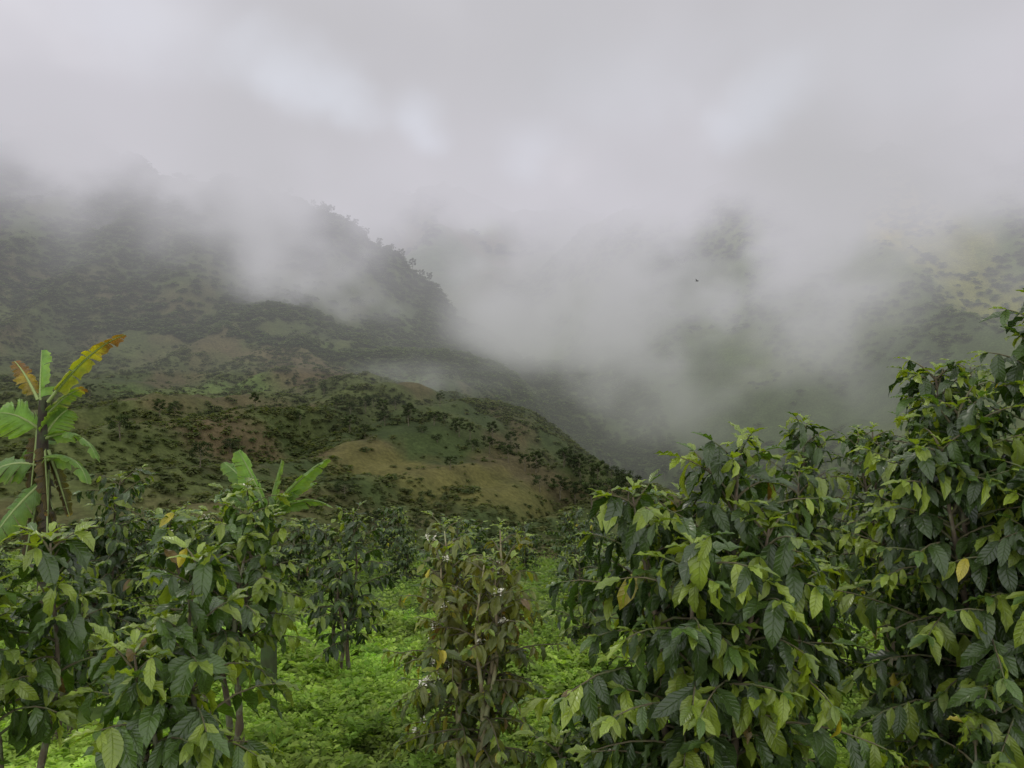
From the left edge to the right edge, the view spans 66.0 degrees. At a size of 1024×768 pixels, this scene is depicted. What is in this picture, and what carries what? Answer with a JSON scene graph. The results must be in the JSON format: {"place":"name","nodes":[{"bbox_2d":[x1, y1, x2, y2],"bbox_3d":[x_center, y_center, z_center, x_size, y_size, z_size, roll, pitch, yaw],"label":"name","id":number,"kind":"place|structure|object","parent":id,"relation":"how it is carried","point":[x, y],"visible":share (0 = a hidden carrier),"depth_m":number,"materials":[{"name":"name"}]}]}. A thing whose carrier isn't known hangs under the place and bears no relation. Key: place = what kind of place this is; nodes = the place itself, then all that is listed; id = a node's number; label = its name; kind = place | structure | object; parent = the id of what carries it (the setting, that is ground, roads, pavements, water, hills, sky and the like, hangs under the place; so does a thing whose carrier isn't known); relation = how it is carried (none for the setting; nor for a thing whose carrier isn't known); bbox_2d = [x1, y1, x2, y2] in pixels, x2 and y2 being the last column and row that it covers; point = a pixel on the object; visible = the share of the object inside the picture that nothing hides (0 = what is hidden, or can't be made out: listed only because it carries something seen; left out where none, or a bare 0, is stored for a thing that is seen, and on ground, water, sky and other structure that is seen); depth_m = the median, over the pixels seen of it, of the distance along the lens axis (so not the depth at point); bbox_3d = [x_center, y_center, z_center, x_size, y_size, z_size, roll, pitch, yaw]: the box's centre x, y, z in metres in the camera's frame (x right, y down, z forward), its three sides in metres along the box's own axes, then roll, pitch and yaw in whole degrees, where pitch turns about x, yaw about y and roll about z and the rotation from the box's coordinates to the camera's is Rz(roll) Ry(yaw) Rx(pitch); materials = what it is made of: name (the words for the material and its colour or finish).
{"place":"outdoors","nodes":[
{"label":"outdoors","id":0,"kind":"place"},
{"bbox_2d":[0,114,1023,767],"bbox_3d":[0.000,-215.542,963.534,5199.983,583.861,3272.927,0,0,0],"label":"ground","id":1,"kind":"structure","parent":0,"point":[712,392],"depth_m":414.58,"materials":[{"name":"green plant"}]},
{"bbox_2d":[0,548,25,609],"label":"coffee plant","id":2,"kind":"object","parent":1,"relation":"on","point":[3,572],"visible":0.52,"depth_m":11.76,"materials":[{"name":"green plant"}]},
{"bbox_2d":[12,526,30,557],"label":"coffee plant","id":3,"kind":"object","parent":1,"relation":"on","point":[15,550],"visible":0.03,"depth_m":21.01,"materials":[{"name":"green plant"}]},
{"bbox_2d":[0,334,126,597],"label":"banana plant","id":4,"kind":"object","parent":1,"relation":"on","point":[36,459],"visible":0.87,"depth_m":6.75,"materials":[{"name":"green plant"}]},
{"bbox_2d":[4,536,129,741],"bbox_3d":[-3.437,2.031,6.019,0.927,1.720,1.065,0,0,0],"label":"coffee plant","id":5,"kind":"object","parent":1,"relation":"on","point":[81,678],"visible":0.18,"depth_m":6.02,"materials":[{"name":"green plant"}]},
{"bbox_2d":[0,521,139,767],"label":"coffee plant","id":6,"kind":"object","parent":1,"relation":"on","point":[70,626],"visible":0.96,"depth_m":3.76,"materials":[{"name":"green plant"}]},
{"bbox_2d":[85,384,96,393],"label":"tree","id":7,"kind":"object","parent":1,"relation":"on","point":[90,388],"visible":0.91,"depth_m":241.99,"materials":[{"name":"green plant"}]},
{"bbox_2d":[2,464,188,673],"bbox_3d":[-4.025,1.953,7.798,1.621,2.271,1.444,0,0,15],"label":"coffee plant","id":8,"kind":"object","parent":1,"relation":"on","point":[115,551],"visible":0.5,"depth_m":7.69,"materials":[{"name":"green plant"}]},
{"bbox_2d":[104,414,131,440],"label":"tree","id":9,"kind":"object","parent":1,"relation":"on","point":[125,418],"visible":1,"depth_m":158.18,"materials":[{"name":"green plant"}]},
{"bbox_2d":[92,544,148,620],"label":"coffee plant","id":10,"kind":"object","parent":1,"relation":"on","point":[125,574],"visible":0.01,"depth_m":10.56,"materials":[{"name":"green plant"}]},
{"bbox_2d":[124,507,156,551],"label":"coffee plant","id":11,"kind":"object","parent":1,"relation":"on","point":[128,512],"visible":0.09,"depth_m":18.44,"materials":[{"name":"green plant"}]},
{"bbox_2d":[124,514,165,586],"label":"coffee plant","id":12,"kind":"object","parent":1,"relation":"on","point":[151,525],"visible":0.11,"depth_m":13.88,"materials":[{"name":"green plant"}]},
{"bbox_2d":[137,508,170,540],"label":"coffee plant","id":13,"kind":"object","parent":1,"relation":"on","point":[163,510],"visible":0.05,"depth_m":21.56,"materials":[{"name":"green plant"}]},
{"bbox_2d":[153,398,165,415],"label":"tree","id":14,"kind":"object","parent":1,"relation":"on","point":[162,402],"visible":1,"depth_m":200.43,"materials":[{"name":"green plant"}]},
{"bbox_2d":[167,404,180,410],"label":"tree","id":15,"kind":"object","parent":1,"relation":"on","point":[176,406],"visible":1,"depth_m":205.83,"materials":[{"name":"green plant"}]},
{"bbox_2d":[156,501,204,549],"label":"coffee plant","id":16,"kind":"object","parent":1,"relation":"on","point":[195,526],"visible":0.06,"depth_m":16.16,"materials":[{"name":"green plant"}]},
{"bbox_2d":[154,532,208,600],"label":"coffee plant","id":17,"kind":"object","parent":1,"relation":"on","point":[194,551],"visible":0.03,"depth_m":12.80,"materials":[{"name":"green plant"}]},
{"bbox_2d":[63,536,301,767],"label":"coffee plant","id":18,"kind":"object","parent":1,"relation":"on","point":[185,712],"visible":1,"depth_m":3.50,"materials":[{"name":"green plant"}]},
{"bbox_2d":[189,441,213,467],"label":"tree","id":19,"kind":"object","parent":1,"relation":"on","point":[201,444],"visible":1,"depth_m":145.97,"materials":[{"name":"green plant"}]},
{"bbox_2d":[190,521,213,539],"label":"coffee plant","id":20,"kind":"object","parent":1,"relation":"on","point":[204,531],"visible":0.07,"depth_m":21.79,"materials":[{"name":"green plant"}]},
{"bbox_2d":[116,477,314,744],"bbox_3d":[-1.982,1.725,5.372,1.344,2.158,1.109,0,0,0],"label":"coffee plant","id":21,"kind":"object","parent":1,"relation":"on","point":[231,642],"visible":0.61,"depth_m":5.27,"materials":[{"name":"green plant"}]},
{"bbox_2d":[221,439,241,448],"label":"tree","id":22,"kind":"object","parent":1,"relation":"on","point":[229,442],"visible":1,"depth_m":175.19,"materials":[{"name":"green plant"}]},
{"bbox_2d":[249,392,260,404],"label":"tree","id":23,"kind":"object","parent":1,"relation":"on","point":[254,394],"visible":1,"depth_m":200.41,"materials":[{"name":"green plant"}]},
{"bbox_2d":[220,450,333,695],"bbox_3d":[-2.069,1.734,6.962,1.058,2.335,0.415,0,0,0],"label":"banana plant","id":24,"kind":"object","parent":1,"relation":"on","point":[300,485],"visible":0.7,"depth_m":6.89,"materials":[{"name":"green plant"}]},
{"bbox_2d":[258,517,330,597],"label":"coffee plant","id":25,"kind":"object","parent":1,"relation":"on","point":[290,551],"visible":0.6,"depth_m":13.38,"materials":[{"name":"green plant"}]},
{"bbox_2d":[295,412,305,419],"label":"tree","id":26,"kind":"object","parent":1,"relation":"on","point":[299,414],"visible":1,"depth_m":204.30,"materials":[{"name":"green plant"}]},
{"bbox_2d":[296,518,342,572],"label":"coffee plant","id":27,"kind":"object","parent":1,"relation":"on","point":[323,545],"visible":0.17,"depth_m":16.25,"materials":[{"name":"green plant"}]},
{"bbox_2d":[333,479,355,496],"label":"tree","id":28,"kind":"object","parent":1,"relation":"on","point":[342,488],"visible":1,"depth_m":147.94,"materials":[{"name":"green plant"}]},
{"bbox_2d":[295,501,401,669],"bbox_3d":[-1.563,2.045,7.397,1.041,1.852,1.146,0,0,0],"label":"coffee plant","id":29,"kind":"object","parent":1,"relation":"on","point":[349,609],"visible":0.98,"depth_m":7.36,"materials":[{"name":"green plant"}]},
{"bbox_2d":[343,414,356,427],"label":"tree","id":30,"kind":"object","parent":1,"relation":"on","point":[346,423],"visible":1,"depth_m":204.47,"materials":[{"name":"green plant"}]},
{"bbox_2d":[0,122,700,495],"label":"forest","id":31,"kind":"object","parent":1,"relation":"on","point":[362,336],"visible":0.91,"depth_m":420.27,"materials":[{"name":"green plant"}]},
{"bbox_2d":[346,402,354,411],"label":"tree","id":32,"kind":"object","parent":1,"relation":"on","point":[350,404],"visible":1,"depth_m":226.17,"materials":[{"name":"green plant"}]},
{"bbox_2d":[337,510,378,551],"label":"coffee plant","id":33,"kind":"object","parent":1,"relation":"on","point":[351,538],"visible":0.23,"depth_m":21.60,"materials":[{"name":"green plant"}]},
{"bbox_2d":[357,394,370,411],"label":"tree","id":34,"kind":"object","parent":1,"relation":"on","point":[366,397],"visible":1,"depth_m":232.09,"materials":[{"name":"green plant"}]},
{"bbox_2d":[360,423,369,431],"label":"tree","id":35,"kind":"object","parent":1,"relation":"on","point":[365,427],"visible":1,"depth_m":203.18,"materials":[{"name":"green plant"}]},
{"bbox_2d":[367,394,379,406],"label":"tree","id":36,"kind":"object","parent":1,"relation":"on","point":[374,396],"visible":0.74,"depth_m":238.20,"materials":[{"name":"green plant"}]},
{"bbox_2d":[364,507,383,529],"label":"tree","id":37,"kind":"object","parent":1,"relation":"on","point":[376,512],"visible":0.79,"depth_m":140.18,"materials":[{"name":"green plant"}]},
{"bbox_2d":[376,398,388,418],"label":"tree","id":38,"kind":"object","parent":1,"relation":"on","point":[384,405],"visible":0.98,"depth_m":217.80,"materials":[{"name":"green plant"}]},
{"bbox_2d":[378,413,392,420],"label":"tree","id":39,"kind":"object","parent":1,"relation":"on","point":[381,417],"visible":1,"depth_m":213.70,"materials":[{"name":"green plant"}]},
{"bbox_2d":[366,506,422,557],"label":"coffee plant","id":40,"kind":"object","parent":1,"relation":"on","point":[400,528],"visible":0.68,"depth_m":18.62,"materials":[{"name":"green plant"}]},
{"bbox_2d":[388,395,400,408],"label":"tree","id":41,"kind":"object","parent":1,"relation":"on","point":[398,399],"visible":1,"depth_m":245.55,"materials":[{"name":"green plant"}]},
{"bbox_2d":[382,534,422,587],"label":"coffee plant","id":42,"kind":"object","parent":1,"relation":"on","point":[399,553],"visible":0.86,"depth_m":14.07,"materials":[{"name":"green plant"}]},
{"bbox_2d":[388,526,420,552],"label":"coffee plant","id":43,"kind":"object","parent":1,"relation":"on","point":[413,537],"visible":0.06,"depth_m":21.53,"materials":[{"name":"green plant"}]},
{"bbox_2d":[401,403,415,425],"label":"tree","id":44,"kind":"object","parent":1,"relation":"on","point":[406,409],"visible":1,"depth_m":212.89,"materials":[{"name":"green plant"}]},
{"bbox_2d":[412,517,430,527],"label":"tree","id":45,"kind":"object","parent":1,"relation":"on","point":[418,522],"visible":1,"depth_m":146.13,"materials":[{"name":"green plant"}]},
{"bbox_2d":[0,279,862,560],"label":"scrub","id":46,"kind":"object","parent":1,"relation":"on","point":[285,485],"visible":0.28,"depth_m":200.89,"materials":[{"name":"green plant"}]},
{"bbox_2d":[0,546,864,625],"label":"ground cover","id":47,"kind":"object","parent":1,"relation":"on","point":[545,564],"visible":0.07,"depth_m":12.81,"materials":[{"name":"green plant"}]},
{"bbox_2d":[427,410,442,422],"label":"tree","id":48,"kind":"object","parent":1,"relation":"on","point":[434,414],"visible":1,"depth_m":213.71,"materials":[{"name":"green plant"}]},
{"bbox_2d":[437,516,461,550],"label":"coffee plant","id":49,"kind":"object","parent":1,"relation":"on","point":[446,530],"visible":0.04,"depth_m":17.95,"materials":[{"name":"green plant"}]},
{"bbox_2d":[444,456,456,465],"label":"tree","id":50,"kind":"object","parent":1,"relation":"on","point":[450,459],"visible":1,"depth_m":180.36,"materials":[{"name":"green plant"}]},
{"bbox_2d":[451,418,462,431],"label":"tree","id":51,"kind":"object","parent":1,"relation":"on","point":[455,421],"visible":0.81,"depth_m":213.37,"materials":[{"name":"green plant"}]},
{"bbox_2d":[454,422,465,436],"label":"tree","id":52,"kind":"object","parent":1,"relation":"on","point":[456,425],"visible":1,"depth_m":211.19,"materials":[{"name":"green plant"}]},
{"bbox_2d":[408,514,515,615],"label":"coffee plant","id":53,"kind":"object","parent":1,"relation":"on","point":[478,542],"visible":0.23,"depth_m":11.26,"materials":[{"name":"green plant"}]},
{"bbox_2d":[430,521,496,582],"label":"coffee plant","id":54,"kind":"object","parent":1,"relation":"on","point":[460,528],"visible":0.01,"depth_m":13.15,"materials":[{"name":"green plant"}]},
{"bbox_2d":[330,180,605,257],"bbox_3d":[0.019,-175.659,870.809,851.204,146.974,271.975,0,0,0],"label":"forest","id":55,"kind":"object","parent":1,"relation":"on","point":[383,209],"visible":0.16,"depth_m":833.74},
{"bbox_2d":[465,422,475,433],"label":"tree","id":56,"kind":"object","parent":1,"relation":"on","point":[471,427],"visible":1,"depth_m":210.60,"materials":[{"name":"green plant"}]},
{"bbox_2d":[465,439,478,450],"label":"tree","id":57,"kind":"object","parent":1,"relation":"on","point":[475,443],"visible":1,"depth_m":204.52,"materials":[{"name":"green plant"}]},
{"bbox_2d":[0,607,949,767],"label":"ground cover","id":58,"kind":"object","parent":1,"relation":"on","point":[340,692],"visible":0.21,"depth_m":6.39,"materials":[{"name":"green plant"}]},
{"bbox_2d":[381,510,568,767],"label":"coffee plant","id":59,"kind":"object","parent":1,"relation":"on","point":[491,650],"visible":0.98,"depth_m":4.86,"materials":[{"name":"green plant"}]},
{"bbox_2d":[480,435,498,453],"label":"tree","id":60,"kind":"object","parent":1,"relation":"on","point":[490,440],"visible":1,"depth_m":207.81,"materials":[{"name":"green plant"}]},
{"bbox_2d":[486,421,498,438],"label":"tree","id":61,"kind":"object","parent":1,"relation":"on","point":[492,427],"visible":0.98,"depth_m":216.00,"materials":[{"name":"green plant"}]},
{"bbox_2d":[489,526,517,554],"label":"coffee plant","id":62,"kind":"object","parent":1,"relation":"on","point":[504,550],"visible":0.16,"depth_m":19.01,"materials":[{"name":"green plant"}]},
{"bbox_2d":[500,445,514,454],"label":"tree","id":63,"kind":"object","parent":1,"relation":"on","point":[508,449],"visible":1,"depth_m":202.44,"materials":[{"name":"green plant"}]},
{"bbox_2d":[504,431,518,441],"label":"tree","id":64,"kind":"object","parent":1,"relation":"on","point":[512,433],"visible":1,"depth_m":218.19,"materials":[{"name":"green plant"}]},
{"bbox_2d":[494,521,544,575],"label":"coffee plant","id":65,"kind":"object","parent":1,"relation":"on","point":[525,558],"visible":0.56,"depth_m":16.41,"materials":[{"name":"green plant"}]},
{"bbox_2d":[518,453,530,463],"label":"tree","id":66,"kind":"object","parent":1,"relation":"on","point":[527,459],"visible":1,"depth_m":202.55,"materials":[{"name":"green plant"}]},
{"bbox_2d":[530,450,543,472],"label":"tree","id":67,"kind":"object","parent":1,"relation":"on","point":[536,457],"visible":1,"depth_m":203.92,"materials":[{"name":"green plant"}]},
{"bbox_2d":[532,474,549,488],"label":"tree","id":68,"kind":"object","parent":1,"relation":"on","point":[537,481],"visible":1,"depth_m":191.01,"materials":[{"name":"green plant"}]},
{"bbox_2d":[550,475,568,499],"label":"tree","id":69,"kind":"object","parent":1,"relation":"on","point":[559,477],"visible":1,"depth_m":194.93,"materials":[{"name":"green plant"}]},
{"bbox_2d":[555,449,571,466],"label":"tree","id":70,"kind":"object","parent":1,"relation":"on","point":[562,453],"visible":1,"depth_m":208.87,"materials":[{"name":"green plant"}]},
{"bbox_2d":[557,446,573,456],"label":"tree","id":71,"kind":"object","parent":1,"relation":"on","point":[566,449],"visible":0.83,"depth_m":211.02,"materials":[{"name":"green plant"}]},
{"bbox_2d":[547,543,594,595],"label":"coffee plant","id":72,"kind":"object","parent":1,"relation":"on","point":[574,552],"visible":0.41,"depth_m":13.09,"materials":[{"name":"green plant"}]},
{"bbox_2d":[544,506,600,561],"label":"coffee plant","id":73,"kind":"object","parent":1,"relation":"on","point":[569,531],"visible":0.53,"depth_m":18.89,"materials":[{"name":"green plant"}]},
{"bbox_2d":[566,458,579,472],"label":"tree","id":74,"kind":"object","parent":1,"relation":"on","point":[573,463],"visible":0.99,"depth_m":208.20,"materials":[{"name":"green plant"}]},
{"bbox_2d":[562,479,584,504],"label":"tree","id":75,"kind":"object","parent":1,"relation":"on","point":[574,483],"visible":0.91,"depth_m":199.21,"materials":[{"name":"green plant"}]},
{"bbox_2d":[573,453,586,467],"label":"tree","id":76,"kind":"object","parent":1,"relation":"on","point":[581,459],"visible":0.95,"depth_m":209.67,"materials":[{"name":"green plant"}]},
{"bbox_2d":[572,467,588,484],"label":"tree","id":77,"kind":"object","parent":1,"relation":"on","point":[580,471],"visible":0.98,"depth_m":206.15,"materials":[{"name":"green plant"}]},
{"bbox_2d":[512,670,655,767],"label":"coffee plant","id":78,"kind":"object","parent":1,"relation":"on","point":[562,747],"visible":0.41,"depth_m":3.85,"materials":[{"name":"green plant"}]},
{"bbox_2d":[581,455,596,463],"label":"tree","id":79,"kind":"object","parent":1,"relation":"on","point":[588,458],"visible":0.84,"depth_m":215.57,"materials":[{"name":"green plant"}]},
{"bbox_2d":[561,511,620,573],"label":"coffee plant","id":80,"kind":"object","parent":1,"relation":"on","point":[592,526],"visible":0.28,"depth_m":15.87,"materials":[{"name":"green plant"}]},
{"bbox_2d":[579,476,604,508],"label":"tree","id":81,"kind":"object","parent":1,"relation":"on","point":[585,486],"visible":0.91,"depth_m":171.72,"materials":[{"name":"green plant"}]},
{"bbox_2d":[542,542,644,649],"bbox_3d":[0.909,2.409,8.351,1.165,1.368,1.147,0,0,0],"label":"coffee plant","id":82,"kind":"object","parent":1,"relation":"on","point":[593,613],"visible":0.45,"depth_m":8.41,"materials":[{"name":"green plant"}]},
{"bbox_2d":[589,459,608,488],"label":"tree","id":83,"kind":"object","parent":1,"relation":"on","point":[598,469],"visible":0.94,"depth_m":198.57,"materials":[{"name":"green plant"}]},
{"bbox_2d":[593,477,623,495],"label":"tree","id":84,"kind":"object","parent":1,"relation":"on","point":[614,485],"visible":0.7,"depth_m":176.03,"materials":[{"name":"green plant"}]},
{"bbox_2d":[603,533,615,550],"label":"coffee plant","id":85,"kind":"object","parent":1,"relation":"on","point":[610,536],"visible":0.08,"depth_m":22.05,"materials":[{"name":"green plant"}]},
{"bbox_2d":[602,465,618,478],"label":"tree","id":86,"kind":"object","parent":1,"relation":"on","point":[610,470],"visible":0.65,"depth_m":220.65,"materials":[{"name":"green plant"}]},
{"bbox_2d":[605,525,627,565],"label":"coffee plant","id":87,"kind":"object","parent":1,"relation":"on","point":[616,556],"visible":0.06,"depth_m":19.02,"materials":[{"name":"green plant"}]},
{"bbox_2d":[613,468,634,486],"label":"tree","id":88,"kind":"object","parent":1,"relation":"on","point":[618,472],"visible":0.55,"depth_m":201.54,"materials":[{"name":"green plant"}]},
{"bbox_2d":[619,473,641,499],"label":"tree","id":89,"kind":"object","parent":1,"relation":"on","point":[624,476],"visible":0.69,"depth_m":181.35,"materials":[{"name":"green plant"}]},
{"bbox_2d":[620,545,674,580],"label":"coffee plant","id":90,"kind":"object","parent":1,"relation":"on","point":[627,561],"visible":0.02,"depth_m":11.99,"materials":[{"name":"green plant"}]},
{"bbox_2d":[514,421,907,767],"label":"coffee plant","id":91,"kind":"object","parent":1,"relation":"on","point":[717,690],"visible":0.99,"depth_m":3.50,"materials":[{"name":"green plant"}]},
{"bbox_2d":[488,114,1023,517],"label":"forest","id":92,"kind":"object","parent":1,"relation":"on","point":[1006,134],"visible":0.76,"depth_m":492.58,"materials":[{"name":"green plant"}]},
{"bbox_2d":[717,412,879,766],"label":"coffee plant","id":93,"kind":"object","parent":1,"relation":"on","point":[802,468],"visible":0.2,"depth_m":5.05,"materials":[{"name":"green plant"}]},
{"bbox_2d":[809,536,843,562],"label":"coffee plant","id":94,"kind":"object","parent":1,"relation":"on","point":[819,552],"visible":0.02,"depth_m":13.17,"materials":[{"name":"green plant"}]},
{"bbox_2d":[857,519,886,587],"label":"coffee plant","id":95,"kind":"object","parent":1,"relation":"on","point":[870,556],"visible":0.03,"depth_m":13.62,"materials":[{"name":"green plant"}]},
{"bbox_2d":[821,392,966,666],"bbox_3d":[3.144,1.442,6.201,1.338,2.902,1.251,0,0,41],"label":"coffee plant","id":96,"kind":"object","parent":1,"relation":"on","point":[864,483],"visible":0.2,"depth_m":6.21,"materials":[{"name":"green plant"}]},
{"bbox_2d":[825,288,1023,767],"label":"coffee plant","id":97,"kind":"object","parent":1,"relation":"on","point":[956,461],"visible":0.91,"depth_m":3.96,"materials":[{"name":"green plant"}]},
{"bbox_2d":[876,358,1017,594],"bbox_3d":[4.251,1.393,7.340,1.632,3.302,1.654,0,0,40],"label":"coffee plant","id":98,"kind":"object","parent":1,"relation":"on","point":[980,372],"visible":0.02,"depth_m":7.40,"materials":[{"name":"green plant"}]},
{"bbox_2d":[911,678,1023,767],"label":"coffee plant","id":99,"kind":"object","parent":1,"relation":"on","point":[975,758],"visible":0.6,"depth_m":3.59,"materials":[{"name":"green plant"}]},
{"bbox_2d":[0,0,1023,216],"label":"sky","id":100,"kind":"structure","parent":0,"point":[608,107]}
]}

